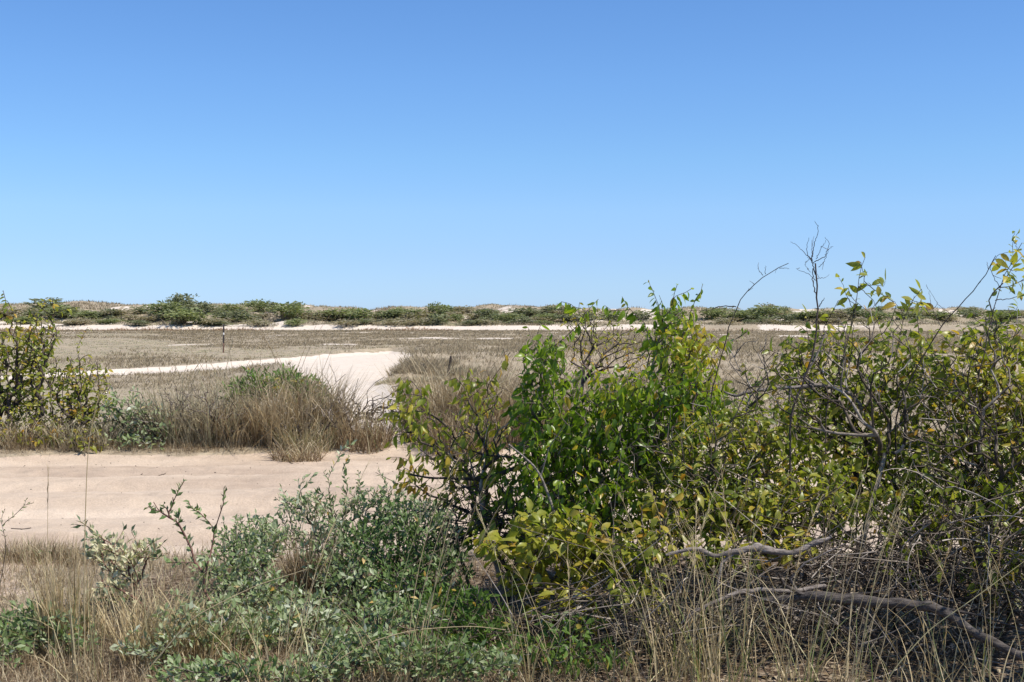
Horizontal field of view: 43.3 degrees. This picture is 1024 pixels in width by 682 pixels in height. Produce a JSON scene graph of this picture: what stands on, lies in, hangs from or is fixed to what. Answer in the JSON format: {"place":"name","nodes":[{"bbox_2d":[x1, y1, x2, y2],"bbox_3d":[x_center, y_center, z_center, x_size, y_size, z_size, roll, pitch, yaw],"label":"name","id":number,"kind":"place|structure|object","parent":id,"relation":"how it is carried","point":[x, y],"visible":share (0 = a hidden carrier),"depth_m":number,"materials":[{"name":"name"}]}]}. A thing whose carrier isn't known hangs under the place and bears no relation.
{"place":"outdoors","nodes":[
{"label":"outdoors","id":0,"kind":"place"},
{"bbox_2d":[0,350,409,444],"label":"sand track","id":1,"kind":"structure","parent":0,"point":[361,362],"depth_m":43.77,"materials":[{"name":"sand"}]},
{"bbox_2d":[0,442,1023,567],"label":"dirt road","id":2,"kind":"structure","parent":0,"point":[110,506],"depth_m":13.54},
{"bbox_2d":[261,438,330,462],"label":"grass clump","id":3,"kind":"object","parent":2,"relation":"on","point":[301,458],"visible":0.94,"depth_m":16.15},
{"bbox_2d":[261,413,344,454],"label":"grass clump","id":4,"kind":"object","parent":2,"relation":"on","point":[319,436],"visible":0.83,"depth_m":16.57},
{"bbox_2d":[309,391,403,453],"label":"grass clump","id":5,"kind":"object","parent":2,"relation":"on","point":[361,430],"visible":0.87,"depth_m":16.76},
{"bbox_2d":[391,401,515,458],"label":"grass clump","id":6,"kind":"object","parent":2,"relation":"on","point":[459,424],"visible":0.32,"depth_m":16.66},
{"bbox_2d":[0,330,1023,681],"bbox_3d":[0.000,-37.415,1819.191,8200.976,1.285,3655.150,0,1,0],"label":"ground","id":7,"kind":"structure","parent":0,"point":[242,354],"depth_m":8.49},
{"bbox_2d":[0,410,72,450],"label":"grass clump","id":8,"kind":"object","parent":7,"relation":"on","point":[13,439],"visible":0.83,"depth_m":16.22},
{"bbox_2d":[0,532,85,563],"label":"grass clump","id":9,"kind":"object","parent":7,"relation":"on","point":[10,547],"visible":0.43,"depth_m":9.31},
{"bbox_2d":[0,598,100,667],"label":"leafy herb","id":10,"kind":"object","parent":7,"relation":"on","point":[24,623],"visible":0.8,"depth_m":6.42,"materials":[{"name":"green plant"}]},
{"bbox_2d":[0,291,115,452],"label":"roadside shrub","id":11,"kind":"object","parent":7,"relation":"on","point":[19,391],"visible":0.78,"depth_m":17.03,"materials":[{"name":"green plant"}]},
{"bbox_2d":[0,535,137,656],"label":"grass clump","id":12,"kind":"object","parent":7,"relation":"on","point":[72,589],"visible":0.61,"depth_m":6.49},
{"bbox_2d":[8,535,130,567],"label":"grass clump","id":13,"kind":"object","parent":7,"relation":"on","point":[20,552],"visible":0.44,"depth_m":9.12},
{"bbox_2d":[21,563,120,681],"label":"grass clump","id":14,"kind":"object","parent":7,"relation":"on","point":[73,646],"visible":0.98,"depth_m":5.90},
{"bbox_2d":[22,411,131,452],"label":"grass clump","id":15,"kind":"object","parent":7,"relation":"on","point":[98,440],"visible":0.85,"depth_m":16.38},
{"bbox_2d":[84,381,102,681],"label":"grass stalk","id":16,"kind":"object","parent":7,"relation":"on","point":[85,527],"depth_m":5.82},
{"bbox_2d":[71,514,166,609],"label":"cream leaved plant","id":17,"kind":"object","parent":7,"relation":"on","point":[97,545],"visible":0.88,"depth_m":7.48,"materials":[{"name":"beige plant"}]},
{"bbox_2d":[52,578,188,640],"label":"grass clump","id":18,"kind":"object","parent":7,"relation":"on","point":[110,611],"visible":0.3,"depth_m":6.93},
{"bbox_2d":[87,392,177,444],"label":"grass clump","id":19,"kind":"object","parent":7,"relation":"on","point":[110,423],"visible":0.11,"depth_m":16.99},
{"bbox_2d":[93,385,179,449],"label":"saltbush","id":20,"kind":"object","parent":7,"relation":"on","point":[133,438],"visible":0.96,"depth_m":16.61,"materials":[{"name":"green plant"}]},
{"bbox_2d":[45,543,247,670],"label":"grass clump","id":21,"kind":"object","parent":7,"relation":"on","point":[133,636],"visible":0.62,"depth_m":6.29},
{"bbox_2d":[113,368,230,432],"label":"grass clump","id":22,"kind":"object","parent":7,"relation":"on","point":[179,395],"visible":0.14,"depth_m":18.25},
{"bbox_2d":[109,584,242,669],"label":"saltbush","id":23,"kind":"object","parent":7,"relation":"on","point":[136,649],"visible":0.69,"depth_m":6.24,"materials":[{"name":"green plant"}]},
{"bbox_2d":[125,383,250,445],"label":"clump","id":24,"kind":"object","parent":7,"relation":"on","point":[181,407],"visible":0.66,"depth_m":16.63,"materials":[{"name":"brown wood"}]},
{"bbox_2d":[144,479,235,650],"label":"dark stemmed sapling","id":25,"kind":"object","parent":7,"relation":"on","point":[183,529],"visible":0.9,"depth_m":6.56,"materials":[{"name":"green plant"}]},
{"bbox_2d":[108,586,278,661],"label":"grass clump","id":26,"kind":"object","parent":7,"relation":"on","point":[226,640],"visible":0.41,"depth_m":6.33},
{"bbox_2d":[117,337,271,446],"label":"grass clump","id":27,"kind":"object","parent":7,"relation":"on","point":[184,430],"visible":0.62,"depth_m":16.62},
{"bbox_2d":[136,569,305,681],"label":"grass stalk","id":28,"kind":"object","parent":7,"relation":"on","point":[203,612],"depth_m":5.93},
{"bbox_2d":[176,339,287,446],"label":"grass clump","id":29,"kind":"object","parent":7,"relation":"on","point":[241,436],"visible":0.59,"depth_m":16.64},
{"bbox_2d":[189,509,308,613],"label":"saltbush","id":30,"kind":"object","parent":7,"relation":"on","point":[253,536],"visible":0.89,"depth_m":7.49,"materials":[{"name":"green plant"}]},
{"bbox_2d":[145,645,359,681],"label":"saltbush","id":31,"kind":"object","parent":7,"relation":"on","point":[196,670],"visible":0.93,"depth_m":5.65,"materials":[{"name":"green plant"}]},
{"bbox_2d":[166,311,365,448],"bbox_3d":[-3.202,0.520,17.011,2.770,1.825,2.264,0,1,-16],"label":"grass clump","id":32,"kind":"object","parent":7,"relation":"on","point":[299,415],"visible":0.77,"depth_m":16.76,"materials":[{"name":"plant"}]},
{"bbox_2d":[218,363,329,409],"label":"green shrub","id":33,"kind":"object","parent":7,"relation":"on","point":[252,376],"visible":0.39,"depth_m":17.51,"materials":[{"name":"green plant"}]},
{"bbox_2d":[173,589,387,657],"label":"saltbush","id":34,"kind":"object","parent":7,"relation":"on","point":[283,617],"visible":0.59,"depth_m":6.55,"materials":[{"name":"green plant"}]},
{"bbox_2d":[205,455,394,681],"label":"grass clump","id":35,"kind":"object","parent":7,"relation":"on","point":[303,629],"visible":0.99,"depth_m":5.61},
{"bbox_2d":[252,516,360,604],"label":"saltbush","id":36,"kind":"object","parent":7,"relation":"on","point":[299,576],"visible":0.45,"depth_m":7.57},
{"bbox_2d":[265,398,355,440],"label":"clump","id":37,"kind":"object","parent":7,"relation":"on","point":[328,426],"visible":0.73,"depth_m":16.72,"materials":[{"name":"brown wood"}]},
{"bbox_2d":[240,350,390,440],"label":"grass clump","id":38,"kind":"object","parent":7,"relation":"on","point":[338,397],"visible":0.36,"depth_m":17.15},
{"bbox_2d":[306,364,423,425],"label":"shrub","id":39,"kind":"object","parent":7,"relation":"on","point":[374,408],"visible":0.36,"depth_m":17.55,"materials":[{"name":"brown plant"}]},
{"bbox_2d":[258,440,473,561],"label":"saltbush","id":40,"kind":"object","parent":7,"relation":"on","point":[360,497],"visible":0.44,"depth_m":8.14,"materials":[{"name":"green plant"}]},
{"bbox_2d":[299,494,475,617],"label":"saltbush","id":41,"kind":"object","parent":7,"relation":"on","point":[388,578],"visible":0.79,"depth_m":7.34,"materials":[{"name":"green plant"}]},
{"bbox_2d":[328,452,497,681],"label":"grass clump","id":42,"kind":"object","parent":7,"relation":"on","point":[424,653],"visible":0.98,"depth_m":5.73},
{"bbox_2d":[386,361,443,375],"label":"heath clump","id":43,"kind":"object","parent":7,"relation":"on","point":[397,369],"visible":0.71,"depth_m":35.75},
{"bbox_2d":[314,592,521,681],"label":"saltbush","id":44,"kind":"object","parent":7,"relation":"on","point":[482,657],"visible":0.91,"depth_m":5.85,"materials":[{"name":"green plant"}]},
{"bbox_2d":[396,354,461,366],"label":"heath clump","id":45,"kind":"object","parent":7,"relation":"on","point":[436,359],"visible":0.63,"depth_m":36.90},
{"bbox_2d":[353,340,508,442],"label":"grass clump","id":46,"kind":"object","parent":7,"relation":"on","point":[438,404],"visible":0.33,"depth_m":17.38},
{"bbox_2d":[378,349,517,594],"bbox_3d":[-0.354,0.829,7.755,0.828,1.574,0.640,-1,1,-29],"label":"arching shrub","id":47,"kind":"object","parent":7,"relation":"on","point":[445,463],"visible":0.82,"depth_m":7.72,"materials":[{"name":"green plant"}]},
{"bbox_2d":[386,576,525,662],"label":"leafy herb","id":48,"kind":"object","parent":7,"relation":"on","point":[466,611],"visible":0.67,"depth_m":6.49,"materials":[{"name":"green plant"}]},
{"bbox_2d":[381,329,539,439],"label":"grass clump","id":49,"kind":"object","parent":7,"relation":"on","point":[508,377],"visible":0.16,"depth_m":17.59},
{"bbox_2d":[423,387,542,603],"bbox_3d":[-0.168,0.937,7.619,0.707,1.342,0.558,0,1,0],"label":"grey sapling","id":50,"kind":"object","parent":7,"relation":"on","point":[480,481],"visible":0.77,"depth_m":7.60,"materials":[{"name":"plant"}]},
{"bbox_2d":[345,415,646,605],"bbox_3d":[-0.096,0.987,7.500,1.812,1.165,1.437,0,1,0],"label":"dead shrub","id":51,"kind":"object","parent":7,"relation":"on","point":[457,520],"visible":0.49,"depth_m":7.51,"materials":[{"name":"grey plant"}]},
{"bbox_2d":[424,351,578,448],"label":"grass clump","id":52,"kind":"object","parent":7,"relation":"on","point":[496,413],"visible":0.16,"depth_m":17.02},
{"bbox_2d":[0,427,1022,681],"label":"dry grass litter","id":53,"kind":"object","parent":7,"relation":"on","point":[94,673],"visible":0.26,"depth_m":6.66,"materials":[{"name":"plant"}]},
{"bbox_2d":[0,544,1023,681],"bbox_3d":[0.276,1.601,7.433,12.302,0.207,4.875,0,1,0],"label":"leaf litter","id":54,"kind":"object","parent":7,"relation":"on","point":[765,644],"visible":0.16,"depth_m":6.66,"materials":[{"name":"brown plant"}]},
{"bbox_2d":[441,513,615,681],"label":"grass clump","id":55,"kind":"object","parent":7,"relation":"on","point":[514,651],"visible":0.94,"depth_m":5.97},
{"bbox_2d":[461,497,638,636],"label":"shrub","id":56,"kind":"object","parent":7,"relation":"on","point":[523,553],"visible":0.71,"depth_m":6.77,"materials":[{"name":"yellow plant"}]},
{"bbox_2d":[489,358,610,438],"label":"grass clump","id":57,"kind":"object","parent":7,"relation":"on","point":[566,395],"visible":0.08,"depth_m":17.30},
{"bbox_2d":[497,604,634,679],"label":"leafy herb","id":58,"kind":"object","parent":7,"relation":"on","point":[608,659],"visible":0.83,"depth_m":6.08,"materials":[{"name":"green plant"}]},
{"bbox_2d":[457,280,749,600],"bbox_3d":[0.525,0.640,7.314,1.718,1.984,1.217,0,1,0],"label":"leafy shrub","id":59,"kind":"object","parent":7,"relation":"on","point":[621,402],"visible":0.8,"depth_m":7.34,"materials":[{"name":"green plant"}]},
{"bbox_2d":[409,428,638,480],"bbox_3d":[0.077,0.667,7.610,1.365,0.313,0.049,0,1,0],"label":"dark limb","id":60,"kind":"object","parent":59,"relation":"attached to","point":[503,472],"visible":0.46,"depth_m":7.61,"materials":[{"name":"brown plant"}]},
{"bbox_2d":[508,423,565,566],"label":"curved dead stem","id":61,"kind":"object","parent":59,"relation":"attached to","point":[545,487],"visible":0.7,"depth_m":6.96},
{"bbox_2d":[560,302,648,521],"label":"twiggy shrub","id":62,"kind":"object","parent":7,"relation":"on","point":[590,353],"visible":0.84,"depth_m":8.96,"materials":[{"name":"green plant"}]},
{"bbox_2d":[434,449,787,681],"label":"dead shrub","id":63,"kind":"object","parent":7,"relation":"on","point":[620,618],"visible":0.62,"depth_m":6.36,"materials":[{"name":"grey wood"}]},
{"bbox_2d":[681,543,844,623],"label":"slender fallen branch","id":64,"kind":"object","parent":63,"relation":"on","point":[806,589],"visible":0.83,"depth_m":6.19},
{"bbox_2d":[575,522,725,681],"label":"grass clump","id":65,"kind":"object","parent":7,"relation":"on","point":[656,673],"visible":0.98,"depth_m":5.84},
{"bbox_2d":[597,476,771,681],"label":"grass clump","id":66,"kind":"object","parent":7,"relation":"on","point":[702,625],"visible":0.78,"depth_m":6.13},
{"bbox_2d":[614,335,781,643],"bbox_3d":[1.013,0.808,6.891,0.957,1.677,0.769,0,1,0],"label":"grey sapling","id":67,"kind":"object","parent":7,"relation":"on","point":[757,398],"visible":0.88,"depth_m":6.89,"materials":[{"name":"plant"}]},
{"bbox_2d":[627,363,830,620],"bbox_3d":[1.209,0.882,7.082,1.212,1.527,0.879,0,1,-19],"label":"olive shrub","id":68,"kind":"object","parent":7,"relation":"on","point":[694,463],"visible":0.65,"depth_m":7.00,"materials":[{"name":"green plant"}]},
{"bbox_2d":[645,461,821,681],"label":"grass clump","id":69,"kind":"object","parent":7,"relation":"on","point":[735,655],"visible":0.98,"depth_m":5.72,"materials":[{"name":"plant"}]},
{"bbox_2d":[688,263,788,585],"bbox_3d":[1.277,0.591,7.178,0.576,2.050,0.271,0,1,0],"label":"bare sapling","id":70,"kind":"object","parent":7,"relation":"on","point":[726,340],"visible":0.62,"depth_m":7.21,"materials":[{"name":"grey plant"}]},
{"bbox_2d":[601,454,876,643],"bbox_3d":[1.177,1.119,6.753,1.590,1.065,0.810,0,1,-11],"label":"straggling shrub","id":71,"kind":"object","parent":7,"relation":"on","point":[657,529],"visible":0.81,"depth_m":6.66,"materials":[{"name":"green plant"}]},
{"bbox_2d":[531,380,1023,586],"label":"undergrowth shrub","id":72,"kind":"object","parent":7,"relation":"on","point":[784,456],"visible":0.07,"depth_m":8.20,"materials":[{"name":"green plant"}]},
{"bbox_2d":[691,479,886,681],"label":"grass clump","id":73,"kind":"object","parent":7,"relation":"on","point":[784,674],"visible":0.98,"depth_m":5.73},
{"bbox_2d":[562,461,1023,681],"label":"dead shrub","id":74,"kind":"object","parent":7,"relation":"on","point":[808,620],"visible":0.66,"depth_m":6.43,"materials":[{"name":"grey wood"}]},
{"bbox_2d":[665,535,831,597],"bbox_3d":[1.151,1.097,6.269,0.810,0.312,0.084,0,1,-4],"label":"bleached log","id":75,"kind":"object","parent":74,"relation":"on","point":[768,549],"visible":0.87,"depth_m":6.26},
{"bbox_2d":[788,222,832,638],"bbox_3d":[1.590,0.494,6.943,0.242,2.268,0.402,0,1,11],"label":"bare sapling","id":76,"kind":"object","parent":7,"relation":"on","point":[804,378],"visible":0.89,"depth_m":6.90,"materials":[{"name":"grey plant"}]},
{"bbox_2d":[723,332,909,615],"bbox_3d":[1.720,0.754,7.252,1.060,1.606,0.117,0,1,-4],"label":"bleached branch","id":77,"kind":"object","parent":7,"relation":"on","point":[848,393],"visible":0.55,"depth_m":7.25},
{"bbox_2d":[762,261,940,618],"bbox_3d":[1.976,0.591,7.424,1.052,2.108,1.036,0,1,0],"label":"tall olive shrub","id":78,"kind":"object","parent":7,"relation":"on","point":[834,413],"visible":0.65,"depth_m":7.41,"materials":[{"name":"green plant"}]},
{"bbox_2d":[818,252,885,610],"bbox_3d":[1.905,0.568,7.044,0.237,2.118,0.419,-1,2,-43],"label":"leafy sapling","id":79,"kind":"object","parent":7,"relation":"on","point":[854,289],"visible":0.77,"depth_m":7.11,"materials":[{"name":"green plant"}]},
{"bbox_2d":[762,299,951,636],"bbox_3d":[1.843,0.713,6.916,1.039,1.883,0.641,0,1,-14],"label":"grey sapling","id":80,"kind":"object","parent":7,"relation":"on","point":[882,460],"visible":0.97,"depth_m":6.91,"materials":[{"name":"plant"}]},
{"bbox_2d":[762,457,963,681],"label":"grass clump","id":81,"kind":"object","parent":7,"relation":"on","point":[847,663],"visible":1,"depth_m":5.58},
{"bbox_2d":[721,412,1023,655],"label":"dead shrub","id":82,"kind":"object","parent":7,"relation":"on","point":[964,591],"visible":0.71,"depth_m":6.52,"materials":[{"name":"grey wood"}]},
{"bbox_2d":[754,572,1023,660],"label":"fallen log","id":83,"kind":"object","parent":7,"relation":"on","point":[943,612],"visible":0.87,"depth_m":5.93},
{"bbox_2d":[855,279,933,623],"bbox_3d":[2.214,0.637,7.304,0.593,1.974,0.237,-1,2,-36],"label":"leafy sapling","id":84,"kind":"object","parent":7,"relation":"on","point":[904,305],"visible":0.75,"depth_m":7.22,"materials":[{"name":"green plant"}]},
{"bbox_2d":[837,626,974,681],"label":"grass clump","id":85,"kind":"object","parent":7,"relation":"on","point":[910,668],"visible":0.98,"depth_m":5.68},
{"bbox_2d":[845,468,1022,681],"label":"grass clump","id":86,"kind":"object","parent":7,"relation":"on","point":[972,657],"visible":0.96,"depth_m":5.95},
{"bbox_2d":[851,469,1023,648],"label":"straggling shrub","id":87,"kind":"object","parent":7,"relation":"on","point":[910,509],"visible":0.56,"depth_m":6.66,"materials":[{"name":"green plant"}]},
{"bbox_2d":[861,229,1023,617],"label":"dense olive shrub","id":88,"kind":"object","parent":7,"relation":"on","point":[982,385],"visible":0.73,"depth_m":7.14,"materials":[{"name":"green plant"}]},
{"bbox_2d":[893,255,995,634],"bbox_3d":[2.338,0.585,6.991,0.567,2.096,0.170,0,1,-4],"label":"bare sapling","id":89,"kind":"object","parent":7,"relation":"on","point":[894,609],"visible":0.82,"depth_m":7.00,"materials":[{"name":"grey plant"}]},
{"bbox_2d":[887,561,1023,681],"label":"grass stalk","id":90,"kind":"object","parent":7,"relation":"on","point":[939,622],"depth_m":5.63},
{"bbox_2d":[888,307,1023,641],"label":"grey sapling","id":91,"kind":"object","parent":7,"relation":"on","point":[995,450],"visible":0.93,"depth_m":6.79,"materials":[{"name":"plant"}]},
{"bbox_2d":[892,527,1023,681],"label":"grass clump","id":92,"kind":"object","parent":7,"relation":"on","point":[989,667],"visible":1,"depth_m":5.46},
{"bbox_2d":[970,231,1023,622],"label":"leafy sapling","id":93,"kind":"object","parent":7,"relation":"on","point":[1013,260],"visible":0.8,"depth_m":6.98,"materials":[{"name":"green plant"}]},
{"bbox_2d":[0,329,1023,441],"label":"plain grass","id":94,"kind":"structure","parent":0,"point":[467,346],"depth_m":51.30,"materials":[{"name":"plant"}]},
{"bbox_2d":[0,301,1023,331],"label":"dune ridge","id":95,"kind":"structure","parent":0,"point":[758,327],"depth_m":136.87,"materials":[{"name":"sand"}]},
{"bbox_2d":[24,297,79,312],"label":"dune shrub","id":96,"kind":"object","parent":95,"relation":"on","point":[47,305],"visible":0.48,"depth_m":157.02,"materials":[{"name":"green plant"}]},
{"bbox_2d":[43,305,81,318],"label":"dune shrub","id":97,"kind":"object","parent":95,"relation":"on","point":[50,309],"visible":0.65,"depth_m":153.11,"materials":[{"name":"green plant"}]},
{"bbox_2d":[141,299,186,318],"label":"dune shrub","id":98,"kind":"object","parent":95,"relation":"on","point":[169,308],"visible":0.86,"depth_m":146.31,"materials":[{"name":"green plant"}]},
{"bbox_2d":[165,292,198,310],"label":"dune shrub","id":99,"kind":"object","parent":95,"relation":"on","point":[181,297],"visible":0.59,"depth_m":153.74,"materials":[{"name":"green plant"}]},
{"bbox_2d":[159,307,211,323],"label":"dune shrub","id":100,"kind":"object","parent":95,"relation":"on","point":[190,315],"visible":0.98,"depth_m":137.35,"materials":[{"name":"green plant"}]},
{"bbox_2d":[181,301,218,313],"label":"dune shrub","id":101,"kind":"object","parent":95,"relation":"on","point":[205,305],"visible":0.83,"depth_m":152.97,"materials":[{"name":"green plant"}]},
{"bbox_2d":[212,308,264,321],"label":"dune shrub","id":102,"kind":"object","parent":95,"relation":"on","point":[237,315],"visible":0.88,"depth_m":145.61,"materials":[{"name":"green plant"}]},
{"bbox_2d":[240,299,271,311],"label":"dune shrub","id":103,"kind":"object","parent":95,"relation":"on","point":[260,305],"visible":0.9,"depth_m":167.19,"materials":[{"name":"green plant"}]},
{"bbox_2d":[265,300,308,320],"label":"dune shrub","id":104,"kind":"object","parent":95,"relation":"on","point":[285,311],"visible":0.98,"depth_m":149.04,"materials":[{"name":"green plant"}]},
{"bbox_2d":[309,308,358,319],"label":"dune shrub","id":105,"kind":"object","parent":95,"relation":"on","point":[334,312],"visible":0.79,"depth_m":151.00,"materials":[{"name":"green plant"}]},
{"bbox_2d":[344,307,378,319],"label":"dune shrub","id":106,"kind":"object","parent":95,"relation":"on","point":[366,311],"visible":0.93,"depth_m":146.19,"materials":[{"name":"green plant"}]},
{"bbox_2d":[420,313,450,324],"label":"dune shrub","id":107,"kind":"object","parent":95,"relation":"on","point":[439,318],"visible":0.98,"depth_m":137.74,"materials":[{"name":"green plant"}]},
{"bbox_2d":[492,312,525,323],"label":"dune shrub","id":108,"kind":"object","parent":95,"relation":"on","point":[503,317],"visible":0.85,"depth_m":142.86,"materials":[{"name":"green plant"}]},
{"bbox_2d":[0,299,1023,330],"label":"dune grass","id":109,"kind":"structure","parent":95,"relation":"on","point":[455,323],"depth_m":141.69,"materials":[{"name":"plant"}]},
{"bbox_2d":[700,307,730,319],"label":"dune shrub","id":110,"kind":"object","parent":95,"relation":"on","point":[715,312],"visible":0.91,"depth_m":152.82,"materials":[{"name":"green plant"}]},
{"bbox_2d":[746,304,787,318],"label":"dune shrub","id":111,"kind":"object","parent":95,"relation":"on","point":[770,311],"visible":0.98,"depth_m":143.91,"materials":[{"name":"green plant"}]},
{"bbox_2d":[0,0,1023,310],"label":"sky","id":112,"kind":"structure","parent":0,"point":[369,154],"materials":[{"name":"blue"}]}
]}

